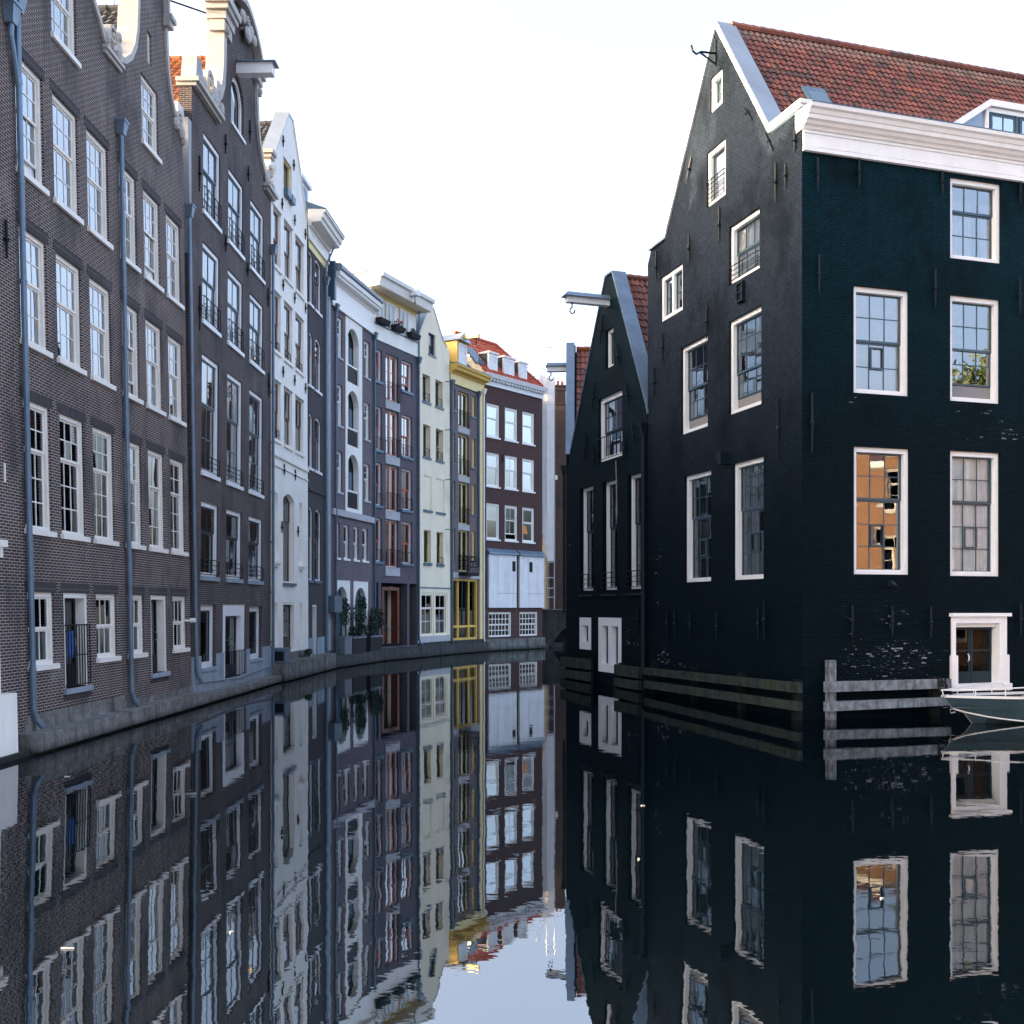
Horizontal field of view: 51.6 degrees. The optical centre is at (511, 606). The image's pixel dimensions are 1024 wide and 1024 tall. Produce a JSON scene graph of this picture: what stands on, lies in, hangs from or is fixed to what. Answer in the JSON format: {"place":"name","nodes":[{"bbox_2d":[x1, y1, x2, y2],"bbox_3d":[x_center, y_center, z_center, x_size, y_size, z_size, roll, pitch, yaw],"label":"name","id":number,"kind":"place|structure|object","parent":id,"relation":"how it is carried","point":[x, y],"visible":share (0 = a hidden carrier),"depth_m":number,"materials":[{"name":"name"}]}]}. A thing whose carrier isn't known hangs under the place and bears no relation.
{"place":"outdoors","nodes":[
{"label":"outdoors","id":0,"kind":"place"},
{"bbox_2d":[0,647,1023,1023],"bbox_3d":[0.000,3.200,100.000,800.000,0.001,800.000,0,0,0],"label":"canal water","id":1,"kind":"structure","parent":0,"point":[460,839],"depth_m":13.29,"materials":[{"name":"black liquid"}]},
{"bbox_2d":[18,692,207,754],"bbox_3d":[-10.396,3.376,28.579,0.825,1.248,11.657,0,0,1],"label":"quay ledge","id":2,"kind":"object","parent":1,"relation":"in","point":[49,738],"visible":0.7,"depth_m":26.30,"materials":[{"name":"concrete"}]},
{"bbox_2d":[204,675,280,704],"bbox_3d":[-10.159,3.438,39.360,0.818,1.125,9.993,0,0,1],"label":"quay ledge","id":3,"kind":"object","parent":1,"relation":"in","point":[230,691],"visible":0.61,"depth_m":38.51,"materials":[{"name":"stone"}]},
{"bbox_2d":[272,653,335,681],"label":"quay ledge","id":4,"kind":"object","parent":1,"relation":"in","point":[296,668],"visible":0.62,"depth_m":47.89,"materials":[{"name":"concrete"}]},
{"bbox_2d":[336,650,383,667],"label":"quay ledge","id":5,"kind":"object","parent":1,"relation":"in","point":[346,660],"visible":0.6,"depth_m":57.86,"materials":[{"name":"stone"}]},
{"bbox_2d":[382,646,424,660],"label":"quay ledge","id":6,"kind":"object","parent":1,"relation":"in","point":[399,653],"visible":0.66,"depth_m":64.05,"materials":[{"name":"stone"}]},
{"bbox_2d":[423,644,456,656],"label":"quay ledge","id":7,"kind":"object","parent":1,"relation":"in","point":[440,650],"visible":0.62,"depth_m":68.61,"materials":[{"name":"stone"}]},
{"bbox_2d":[455,642,488,653],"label":"quay ledge","id":8,"kind":"object","parent":1,"relation":"in","point":[470,647],"visible":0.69,"depth_m":72.83,"materials":[{"name":"stone"}]},
{"bbox_2d":[485,637,544,650],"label":"quay ledge","id":9,"kind":"object","parent":1,"relation":"in","point":[516,644],"visible":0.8,"depth_m":77.67,"materials":[{"name":"concrete"}]},
{"bbox_2d":[941,682,1023,722],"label":"motor boat","id":10,"kind":"object","parent":1,"relation":"on","point":[994,707],"visible":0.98,"depth_m":28.76,"materials":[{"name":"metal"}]},
{"bbox_2d":[545,642,562,647],"bbox_3d":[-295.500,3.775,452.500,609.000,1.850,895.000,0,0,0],"label":"ground","id":11,"kind":"structure","parent":0,"point":[557,644],"depth_m":83.42,"materials":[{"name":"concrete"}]},
{"bbox_2d":[0,0,23,756],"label":"brick house","id":12,"kind":"structure","parent":11,"relation":"on","point":[11,703],"depth_m":22.33,"materials":[{"name":"brown brick"}]},
{"bbox_2d":[1,0,202,732],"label":"brick house","id":13,"kind":"structure","parent":11,"relation":"on","point":[98,140],"depth_m":27.30,"materials":[{"name":"brown brick"}]},
{"bbox_2d":[15,46,49,196],"bbox_3d":[-10.698,-10.730,23.339,0.341,2.800,1.612,0,0,0],"label":"window","id":14,"kind":"structure","parent":13,"relation":"in","point":[31,126],"depth_m":23.75,"materials":[{"name":"beige paint"}]},
{"bbox_2d":[16,211,52,358],"bbox_3d":[-10.692,-7.085,23.521,0.338,2.810,1.612,0,0,0],"label":"window","id":15,"kind":"structure","parent":13,"relation":"in","point":[35,296],"depth_m":23.94,"materials":[{"name":"beige paint"}]},
{"bbox_2d":[20,385,56,537],"bbox_3d":[-10.690,-3.185,23.716,0.344,3.190,1.631,0,0,0],"label":"window","id":16,"kind":"structure","parent":13,"relation":"in","point":[36,397],"depth_m":24.20,"materials":[{"name":"beige paint"}]},
{"bbox_2d":[24,581,59,671],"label":"window","id":17,"kind":"structure","parent":13,"relation":"in","point":[42,590],"depth_m":24.34,"materials":[{"name":"beige paint"}]},
{"bbox_2d":[50,0,81,68],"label":"window","id":18,"kind":"structure","parent":13,"relation":"in","point":[68,50],"depth_m":25.30,"materials":[{"name":"beige paint"}]},
{"bbox_2d":[50,78,83,225],"bbox_3d":[-10.659,-10.730,25.144,0.346,2.800,1.681,0,0,0],"label":"window","id":19,"kind":"structure","parent":13,"relation":"in","point":[65,191],"depth_m":25.39,"materials":[{"name":"beige paint"}]},
{"bbox_2d":[53,239,86,375],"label":"window","id":20,"kind":"structure","parent":13,"relation":"in","point":[68,330],"depth_m":25.57,"materials":[{"name":"beige paint"}]},
{"bbox_2d":[64,598,76,685],"bbox_3d":[-10.820,0.877,25.754,0.123,2.145,1.209,0,0,1],"label":"door","id":21,"kind":"structure","parent":13,"relation":"in","point":[72,600],"depth_m":26.16,"materials":[{"name":"grey wood"}]},
{"bbox_2d":[57,401,90,541],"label":"window","id":22,"kind":"structure","parent":13,"relation":"in","point":[78,535],"depth_m":25.83,"materials":[{"name":"beige paint"}]},
{"bbox_2d":[84,115,113,250],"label":"window","id":23,"kind":"structure","parent":13,"relation":"in","point":[97,210],"depth_m":27.23,"materials":[{"name":"beige paint"}]},
{"bbox_2d":[87,265,115,390],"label":"window","id":24,"kind":"structure","parent":13,"relation":"in","point":[100,361],"depth_m":27.43,"materials":[{"name":"beige paint"}]},
{"bbox_2d":[90,415,118,546],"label":"window","id":25,"kind":"structure","parent":13,"relation":"in","point":[108,540],"depth_m":27.58,"materials":[{"name":"beige paint"}]},
{"bbox_2d":[94,584,121,662],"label":"window","id":26,"kind":"structure","parent":13,"relation":"in","point":[106,645],"depth_m":27.76,"materials":[{"name":"beige paint"}]},
{"bbox_2d":[117,151,140,273],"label":"window","id":27,"kind":"structure","parent":13,"relation":"in","point":[129,189],"depth_m":29.47,"materials":[{"name":"beige paint"}]},
{"bbox_2d":[120,290,143,404],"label":"window","id":28,"kind":"structure","parent":13,"relation":"in","point":[132,358],"depth_m":29.65,"materials":[{"name":"beige paint"}]},
{"bbox_2d":[123,430,146,549],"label":"window","id":29,"kind":"structure","parent":13,"relation":"in","point":[137,545],"depth_m":29.87,"materials":[{"name":"beige paint"}]},
{"bbox_2d":[126,586,147,658],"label":"window","id":30,"kind":"structure","parent":13,"relation":"in","point":[137,591],"depth_m":30.02,"materials":[{"name":"beige paint"}]},
{"bbox_2d":[141,75,161,164],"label":"window","id":31,"kind":"structure","parent":13,"relation":"in","point":[152,150],"depth_m":30.83,"materials":[{"name":"beige paint"}]},
{"bbox_2d":[141,177,163,292],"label":"window","id":32,"kind":"structure","parent":13,"relation":"in","point":[150,240],"depth_m":31.06,"materials":[{"name":"beige paint"}]},
{"bbox_2d":[144,308,166,416],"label":"window","id":33,"kind":"structure","parent":13,"relation":"in","point":[150,364],"depth_m":31.25,"materials":[{"name":"glass"}]},
{"bbox_2d":[146,439,168,553],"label":"window","id":34,"kind":"structure","parent":13,"relation":"in","point":[156,526],"depth_m":31.61,"materials":[{"name":"beige paint"}]},
{"bbox_2d":[164,202,184,310],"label":"window","id":35,"kind":"structure","parent":13,"relation":"in","point":[172,294],"depth_m":32.94,"materials":[{"name":"beige paint"}]},
{"bbox_2d":[166,325,186,426],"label":"window","id":36,"kind":"structure","parent":13,"relation":"in","point":[174,415],"depth_m":33.12,"materials":[{"name":"glass"}]},
{"bbox_2d":[168,449,188,556],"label":"window","id":37,"kind":"structure","parent":13,"relation":"in","point":[180,551],"depth_m":33.30,"materials":[{"name":"beige paint"}]},
{"bbox_2d":[171,588,189,652],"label":"window","id":38,"kind":"structure","parent":13,"relation":"in","point":[177,594],"depth_m":33.41,"materials":[{"name":"beige paint"}]},
{"bbox_2d":[114,0,278,691],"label":"brick house","id":39,"kind":"structure","parent":11,"relation":"on","point":[229,192],"depth_m":38.97,"materials":[{"name":"brown brick"}]},
{"bbox_2d":[200,501,219,581],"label":"window","id":40,"kind":"structure","parent":39,"relation":"in","point":[211,576],"depth_m":36.50,"materials":[{"name":"white paint"}]},
{"bbox_2d":[201,605,218,672],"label":"window","id":41,"kind":"structure","parent":39,"relation":"in","point":[207,666],"depth_m":36.72,"materials":[{"name":"white paint"}]},
{"bbox_2d":[201,354,220,481],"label":"window","id":42,"kind":"structure","parent":39,"relation":"in","point":[212,474],"depth_m":36.42,"materials":[{"name":"white paint"}]},
{"bbox_2d":[202,133,221,233],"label":"window","id":43,"kind":"structure","parent":39,"relation":"in","point":[215,184],"depth_m":36.57,"materials":[{"name":"white paint"}]},
{"bbox_2d":[202,243,221,337],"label":"window","id":44,"kind":"structure","parent":39,"relation":"in","point":[213,327],"depth_m":36.48,"materials":[{"name":"white paint"}]},
{"bbox_2d":[225,509,243,582],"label":"window","id":45,"kind":"structure","parent":39,"relation":"in","point":[235,578],"depth_m":39.40,"materials":[{"name":"white paint"}]},
{"bbox_2d":[226,373,243,490],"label":"window","id":46,"kind":"structure","parent":39,"relation":"in","point":[231,381],"depth_m":39.55,"materials":[{"name":"white paint"}]},
{"bbox_2d":[227,169,244,260],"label":"window","id":47,"kind":"structure","parent":39,"relation":"in","point":[235,233],"depth_m":39.79,"materials":[{"name":"white paint"}]},
{"bbox_2d":[227,270,244,357],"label":"window","id":48,"kind":"structure","parent":39,"relation":"in","point":[234,330],"depth_m":39.84,"materials":[{"name":"white paint"}]},
{"bbox_2d":[231,77,245,144],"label":"window","id":49,"kind":"structure","parent":39,"relation":"in","point":[238,100],"depth_m":40.23,"materials":[{"name":"white paint"}]},
{"bbox_2d":[248,390,263,498],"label":"window","id":50,"kind":"structure","parent":39,"relation":"in","point":[257,493],"depth_m":42.45,"materials":[{"name":"white paint"}]},
{"bbox_2d":[248,516,263,584],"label":"window","id":51,"kind":"structure","parent":39,"relation":"in","point":[251,580],"depth_m":42.52,"materials":[{"name":"white paint"}]},
{"bbox_2d":[249,606,263,662],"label":"window","id":52,"kind":"structure","parent":39,"relation":"in","point":[254,657],"depth_m":42.87,"materials":[{"name":"white paint"}]},
{"bbox_2d":[249,294,264,374],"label":"window","id":53,"kind":"structure","parent":39,"relation":"in","point":[257,365],"depth_m":42.53,"materials":[{"name":"white paint"}]},
{"bbox_2d":[250,200,265,284],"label":"window","id":54,"kind":"structure","parent":39,"relation":"in","point":[252,236],"depth_m":42.52,"materials":[{"name":"white paint"}]},
{"bbox_2d":[251,112,308,658],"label":"plaster house","id":55,"kind":"structure","parent":11,"relation":"on","point":[289,215],"depth_m":48.05,"materials":[{"name":"beige paint"}]},
{"bbox_2d":[295,238,305,301],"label":"window","id":56,"kind":"structure","parent":55,"relation":"in","point":[299,270],"depth_m":49.77,"materials":[{"name":"beige paint"}]},
{"bbox_2d":[295,315,305,377],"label":"window","id":57,"kind":"structure","parent":55,"relation":"in","point":[297,319],"depth_m":49.69,"materials":[{"name":"glass"}]},
{"bbox_2d":[295,397,305,457],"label":"window","id":58,"kind":"structure","parent":55,"relation":"in","point":[299,427],"depth_m":49.84,"materials":[{"name":"beige paint"}]},
{"bbox_2d":[301,171,344,655],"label":"brick house","id":59,"kind":"structure","parent":11,"relation":"on","point":[325,236],"depth_m":52.95,"materials":[{"name":"grey brick"}]},
{"bbox_2d":[328,261,383,654],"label":"brick house","id":60,"kind":"structure","parent":11,"relation":"on","point":[355,303],"depth_m":58.35,"materials":[{"name":"white paint"}]},
{"bbox_2d":[348,250,434,647],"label":"brick house","id":61,"kind":"structure","parent":11,"relation":"on","point":[398,359],"depth_m":64.44,"materials":[{"name":"grey brick"}]},
{"bbox_2d":[386,354,400,402],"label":"window","id":62,"kind":"structure","parent":61,"relation":"in","point":[389,359],"depth_m":63.95,"materials":[{"name":"glass"}]},
{"bbox_2d":[386,410,400,456],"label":"window","id":63,"kind":"structure","parent":61,"relation":"in","point":[391,417],"depth_m":63.95,"materials":[{"name":"white paint"}]},
{"bbox_2d":[386,465,400,511],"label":"window","id":64,"kind":"structure","parent":61,"relation":"in","point":[389,469],"depth_m":63.95,"materials":[{"name":"grey glass"}]},
{"bbox_2d":[386,520,400,567],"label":"window","id":65,"kind":"structure","parent":61,"relation":"in","point":[389,523],"depth_m":63.95,"materials":[{"name":"white paint"}]},
{"bbox_2d":[404,307,452,645],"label":"plaster house","id":66,"kind":"structure","parent":11,"relation":"on","point":[435,479],"depth_m":68.88,"materials":[{"name":"white paint"}]},
{"bbox_2d":[421,592,432,635],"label":"window","id":67,"kind":"structure","parent":66,"relation":"in","point":[426,620],"depth_m":68.24,"materials":[{"name":"beige paint"}]},
{"bbox_2d":[435,593,446,634],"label":"window","id":68,"kind":"structure","parent":66,"relation":"in","point":[440,619],"depth_m":70.27,"materials":[{"name":"beige paint"}]},
{"bbox_2d":[439,333,491,643],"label":"brick house","id":69,"kind":"structure","parent":11,"relation":"on","point":[467,526],"depth_m":73.30,"materials":[{"name":"grey brick"}]},
{"bbox_2d":[453,330,547,638],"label":"brick house","id":70,"kind":"structure","parent":11,"relation":"on","point":[516,391],"depth_m":77.87,"materials":[{"name":"brown brick"}]},
{"bbox_2d":[486,403,500,439],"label":"window","id":71,"kind":"structure","parent":70,"relation":"in","point":[492,411],"depth_m":76.21,"materials":[{"name":"white glass"}]},
{"bbox_2d":[486,452,500,488],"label":"window","id":72,"kind":"structure","parent":70,"relation":"in","point":[492,459],"depth_m":76.24,"materials":[{"name":"white glass"}]},
{"bbox_2d":[486,503,500,540],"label":"window","id":73,"kind":"structure","parent":70,"relation":"in","point":[492,510],"depth_m":76.23,"materials":[{"name":"white glass"}]},
{"bbox_2d":[504,407,518,442],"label":"window","id":74,"kind":"structure","parent":70,"relation":"in","point":[510,414],"depth_m":77.96,"materials":[{"name":"white glass"}]},
{"bbox_2d":[504,455,518,490],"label":"window","id":75,"kind":"structure","parent":70,"relation":"in","point":[510,462],"depth_m":77.94,"materials":[{"name":"white glass"}]},
{"bbox_2d":[522,411,535,446],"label":"window","id":76,"kind":"structure","parent":70,"relation":"in","point":[527,418],"depth_m":79.55,"materials":[{"name":"white glass"}]},
{"bbox_2d":[522,458,535,493],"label":"window","id":77,"kind":"structure","parent":70,"relation":"in","point":[527,465],"depth_m":79.53,"materials":[{"name":"white glass"}]},
{"bbox_2d":[542,381,565,608],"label":"brick house","id":78,"kind":"structure","parent":11,"relation":"on","point":[560,424],"depth_m":83.96,"materials":[{"name":"brick"}]},
{"bbox_2d":[542,609,565,646],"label":"bridge","id":79,"kind":"structure","parent":11,"relation":"on","point":[553,625],"depth_m":82.64,"materials":[{"name":"stone"}]},
{"bbox_2d":[527,342,554,609],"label":"building","id":80,"kind":"structure","parent":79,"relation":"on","point":[548,466],"depth_m":81.76,"materials":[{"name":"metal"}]},
{"bbox_2d":[96,0,1023,384],"label":"sky","id":81,"kind":"structure","parent":0,"point":[496,160],"materials":[{"name":"white"}]},
{"bbox_3d":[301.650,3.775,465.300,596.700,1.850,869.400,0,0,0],"label":"ground","id":82,"kind":"structure","parent":0,"visible":0},
{"bbox_2d":[546,343,589,613],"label":"dark house","id":83,"kind":"structure","parent":82,"relation":"on","point":[573,367],"depth_m":50.38,"materials":[{"name":"brick"}]},
{"bbox_2d":[561,270,648,691],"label":"dark house","id":84,"kind":"structure","parent":82,"relation":"on","point":[607,551],"depth_m":43.21,"materials":[{"name":"black paint"}]},
{"bbox_2d":[560,655,593,681],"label":"timber fender","id":85,"kind":"object","parent":84,"relation":"attached to","point":[568,662],"visible":0.94,"depth_m":45.44,"materials":[{"name":"wood"}]},
{"bbox_2d":[579,617,590,649],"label":"window","id":86,"kind":"structure","parent":84,"relation":"in","point":[584,623],"depth_m":45.85,"materials":[{"name":"white paint"}]},
{"bbox_2d":[579,487,592,590],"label":"window","id":87,"kind":"structure","parent":84,"relation":"in","point":[587,576],"depth_m":46.04,"materials":[{"name":"white paint"}]},
{"bbox_2d":[601,480,616,589],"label":"window","id":88,"kind":"structure","parent":84,"relation":"in","point":[611,548],"depth_m":43.72,"materials":[{"name":"white paint"}]},
{"bbox_2d":[597,390,621,461],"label":"window","id":89,"kind":"structure","parent":84,"relation":"in","point":[611,406],"depth_m":43.61,"materials":[{"name":"white paint"}]},
{"bbox_2d":[598,617,620,672],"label":"door","id":90,"kind":"structure","parent":84,"relation":"in","point":[609,629],"depth_m":43.21,"materials":[{"name":"white paint"}]},
{"bbox_2d":[614,663,645,690],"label":"timber fender","id":91,"kind":"object","parent":84,"relation":"attached to","point":[623,671],"visible":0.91,"depth_m":40.43,"materials":[{"name":"wood"}]},
{"bbox_2d":[626,473,640,588],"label":"window","id":92,"kind":"structure","parent":84,"relation":"in","point":[635,576],"depth_m":41.38,"materials":[{"name":"white paint"}]},
{"bbox_2d":[648,21,1023,719],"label":"dark house","id":93,"kind":"structure","parent":82,"relation":"on","point":[836,365],"depth_m":31.67,"materials":[{"name":"black paint"}]},
{"bbox_2d":[662,264,682,321],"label":"window","id":94,"kind":"structure","parent":93,"relation":"in","point":[670,292],"depth_m":38.18,"materials":[{"name":"white paint"}]},
{"bbox_2d":[683,336,707,433],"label":"window","id":95,"kind":"structure","parent":93,"relation":"in","point":[691,420],"depth_m":36.82,"materials":[{"name":"white paint"}]},
{"bbox_2d":[687,470,710,581],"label":"window","id":96,"kind":"structure","parent":93,"relation":"in","point":[698,557],"depth_m":36.50,"materials":[{"name":"white paint"}]},
{"bbox_2d":[705,139,725,206],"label":"window","id":97,"kind":"structure","parent":93,"relation":"in","point":[717,166],"depth_m":34.90,"materials":[{"name":"white paint"}]},
{"bbox_2d":[644,662,802,719],"bbox_3d":[6.568,2.930,34.336,0.395,1.740,10.300,0,0,-17],"label":"timber fender","id":98,"kind":"object","parent":93,"relation":"attached to","point":[740,681],"visible":0.9,"depth_m":32.85,"materials":[{"name":"wood"}]},
{"bbox_2d":[728,208,759,283],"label":"window","id":99,"kind":"structure","parent":93,"relation":"in","point":[745,236],"depth_m":33.20,"materials":[{"name":"white paint"}]},
{"bbox_2d":[731,307,760,413],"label":"window","id":100,"kind":"structure","parent":93,"relation":"in","point":[745,330],"depth_m":33.24,"materials":[{"name":"glass"}]},
{"bbox_2d":[735,457,763,579],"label":"window","id":101,"kind":"structure","parent":93,"relation":"in","point":[743,509],"depth_m":33.30,"materials":[{"name":"white paint"}]},
{"bbox_2d":[854,286,906,395],"bbox_3d":[10.599,-7.645,30.784,1.880,3.070,0.260,0,0,-17],"label":"window","id":102,"kind":"structure","parent":93,"relation":"in","point":[880,315],"depth_m":30.90,"materials":[{"name":"glass"}]},
{"bbox_2d":[823,660,950,719],"bbox_3d":[10.726,2.660,30.387,4.170,2.280,0.395,0,0,-17],"label":"timber fender","id":103,"kind":"object","parent":93,"relation":"attached to","point":[934,701],"visible":0.91,"depth_m":30.10,"materials":[{"name":"grey wood"}]},
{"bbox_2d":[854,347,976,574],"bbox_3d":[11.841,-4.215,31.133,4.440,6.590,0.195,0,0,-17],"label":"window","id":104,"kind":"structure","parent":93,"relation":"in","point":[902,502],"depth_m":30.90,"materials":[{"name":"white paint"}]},
{"bbox_2d":[950,296,997,403],"bbox_3d":[13.724,-7.635,31.746,1.800,3.130,0.259,0,0,-17],"label":"window","id":105,"kind":"structure","parent":93,"relation":"in","point":[989,394],"depth_m":31.78,"materials":[{"name":"white paint"}]},
{"bbox_2d":[950,451,997,575],"bbox_3d":[13.724,-2.750,31.746,1.800,3.700,0.260,0,0,-17],"label":"window","id":106,"kind":"structure","parent":93,"relation":"in","point":[973,475],"depth_m":31.86,"materials":[{"name":"grey glass"}]},
{"bbox_2d":[956,627,991,682],"bbox_3d":[13.773,1.450,31.791,1.520,1.660,0.143,0,0,-17],"label":"door","id":107,"kind":"structure","parent":93,"relation":"in","point":[969,675],"depth_m":31.84,"materials":[{"name":"grey paint"}]},
{"bbox_2d":[950,178,998,262],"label":"window","id":108,"kind":"structure","parent":93,"relation":"in","point":[961,215],"depth_m":31.85,"materials":[{"name":"white paint"}]},
{"bbox_2d":[989,112,1016,132],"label":"window","id":109,"kind":"structure","parent":93,"relation":"in","point":[998,121],"depth_m":33.30,"materials":[{"name":"glass"}]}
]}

